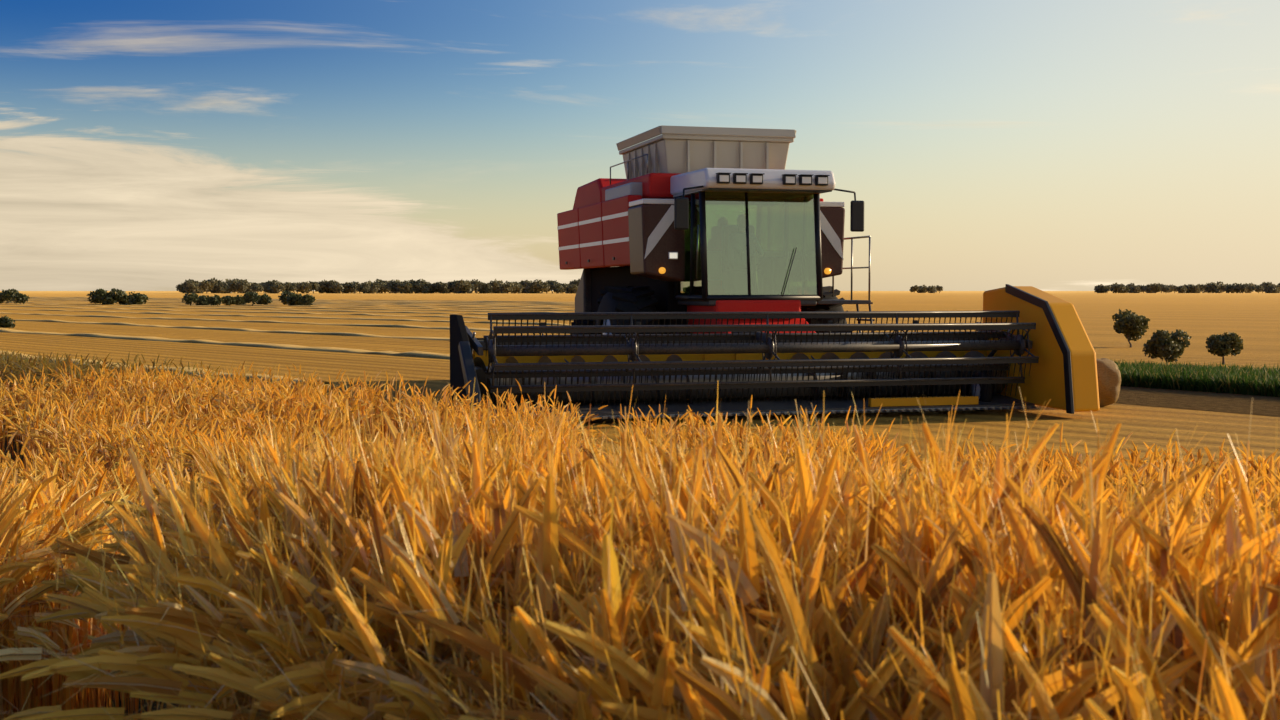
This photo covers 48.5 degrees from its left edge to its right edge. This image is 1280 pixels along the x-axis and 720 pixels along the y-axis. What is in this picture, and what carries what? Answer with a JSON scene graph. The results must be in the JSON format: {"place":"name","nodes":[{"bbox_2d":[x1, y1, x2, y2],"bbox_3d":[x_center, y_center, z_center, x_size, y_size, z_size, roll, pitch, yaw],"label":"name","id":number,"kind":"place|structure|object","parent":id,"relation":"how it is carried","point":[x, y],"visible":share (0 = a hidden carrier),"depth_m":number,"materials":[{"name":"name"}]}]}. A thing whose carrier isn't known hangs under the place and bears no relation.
{"place":"outdoors","nodes":[
{"label":"outdoors","id":0,"kind":"place"},
{"bbox_2d":[0,291,1279,715],"bbox_3d":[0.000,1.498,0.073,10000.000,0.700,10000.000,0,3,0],"label":"ground","id":1,"kind":"structure","parent":0,"point":[1252,319],"depth_m":47.84,"materials":[{"name":"beige soil"}]},
{"bbox_2d":[0,315,15,327],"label":"tree clump","id":2,"kind":"object","parent":1,"relation":"on","point":[6,322],"visible":0.98,"depth_m":70.42,"materials":[{"name":"green plant"}]},
{"bbox_2d":[0,288,29,303],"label":"tree clump","id":3,"kind":"object","parent":1,"relation":"on","point":[16,297],"visible":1,"depth_m":200.38,"materials":[{"name":"green plant"}]},
{"bbox_2d":[86,288,147,304],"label":"tree clump","id":4,"kind":"object","parent":1,"relation":"on","point":[100,296],"visible":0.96,"depth_m":184.61,"materials":[{"name":"green plant"}]},
{"bbox_2d":[182,292,272,305],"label":"tree clump","id":5,"kind":"object","parent":1,"relation":"on","point":[248,298],"visible":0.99,"depth_m":169.99,"materials":[{"name":"green plant"}]},
{"bbox_2d":[0,297,574,385],"bbox_3d":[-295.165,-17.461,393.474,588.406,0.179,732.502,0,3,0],"label":"crop rows","id":6,"kind":"object","parent":1,"relation":"on","point":[531,304],"visible":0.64,"depth_m":86.83,"materials":[{"name":"yellow plant"}]},
{"bbox_2d":[278,290,314,305],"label":"tree clump","id":7,"kind":"object","parent":1,"relation":"on","point":[289,298],"visible":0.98,"depth_m":169.76,"materials":[{"name":"green plant"}]},
{"bbox_2d":[176,278,580,293],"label":"tree line","id":8,"kind":"object","parent":1,"relation":"on","point":[461,286],"visible":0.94,"depth_m":871.42,"materials":[{"name":"green plant"}]},
{"bbox_2d":[0,349,1180,489],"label":"wheat","id":9,"kind":"object","parent":1,"relation":"on","point":[71,404],"visible":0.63,"depth_m":13.69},
{"bbox_2d":[0,377,1279,719],"bbox_3d":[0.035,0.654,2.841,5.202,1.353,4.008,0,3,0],"label":"wheat","id":10,"kind":"object","parent":1,"relation":"on","point":[406,581],"visible":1,"depth_m":1.68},
{"bbox_2d":[450,125,1099,420],"bbox_3d":[0.769,-1.654,24.890,9.135,4.633,11.663,-1,3,-15],"label":"combine harvester","id":11,"kind":"object","parent":1,"relation":"on","point":[721,248],"visible":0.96,"depth_m":21.59,"materials":[{"name":"metal"}]},
{"bbox_2d":[910,285,942,292],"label":"trees","id":12,"kind":"object","parent":1,"relation":"on","point":[924,289],"visible":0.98,"depth_m":1000.29,"materials":[{"name":"green plant"}]},
{"bbox_2d":[1096,358,1120,406],"bbox_3d":[7.326,0.362,22.744,0.520,0.789,0.802,0,3,-5],"label":"straw bale","id":13,"kind":"object","parent":1,"relation":"on","point":[1109,377],"visible":0.5,"depth_m":22.42},
{"bbox_2d":[1112,309,1149,347],"bbox_3d":[15.965,-1.015,46.240,1.177,1.309,1.411,0,3,0],"label":"tree","id":14,"kind":"object","parent":1,"relation":"on","point":[1133,326],"visible":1,"depth_m":45.96,"materials":[{"name":"green plant"}]},
{"bbox_2d":[1142,329,1191,365],"bbox_3d":[12.482,-0.245,33.795,1.037,0.988,1.014,2,4,41],"label":"tree","id":15,"kind":"object","parent":1,"relation":"on","point":[1163,344],"visible":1,"depth_m":33.54,"materials":[{"name":"green plant"}]},
{"bbox_2d":[1094,281,1279,292],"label":"tree line","id":16,"kind":"object","parent":1,"relation":"on","point":[1265,287],"visible":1,"depth_m":974.33,"materials":[{"name":"green plant"}]},
{"bbox_2d":[1205,332,1242,364],"bbox_3d":[14.612,-0.275,35.547,1.055,0.877,0.873,0,3,0],"label":"tree","id":17,"kind":"object","parent":1,"relation":"on","point":[1225,344],"visible":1,"depth_m":35.31,"materials":[{"name":"green plant"}]},
{"bbox_2d":[0,0,1279,290],"label":"sky","id":18,"kind":"structure","parent":0,"point":[146,145],"materials":[{"name":"blue"}]},
{"bbox_2d":[1116,386,1279,416],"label":"bare earth ground","id":19,"kind":"structure","parent":0,"point":[1224,402],"depth_m":23.88,"materials":[{"name":"brown soil"}]},
{"label":"grass strip","id":20,"kind":"object","parent":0,"visible":0},
{"bbox_2d":[1098,358,1279,396],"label":"grass strip blades","id":21,"kind":"object","parent":20,"relation":"on","point":[1247,380],"visible":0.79,"depth_m":26.65,"materials":[{"name":"green plant"}]}
]}

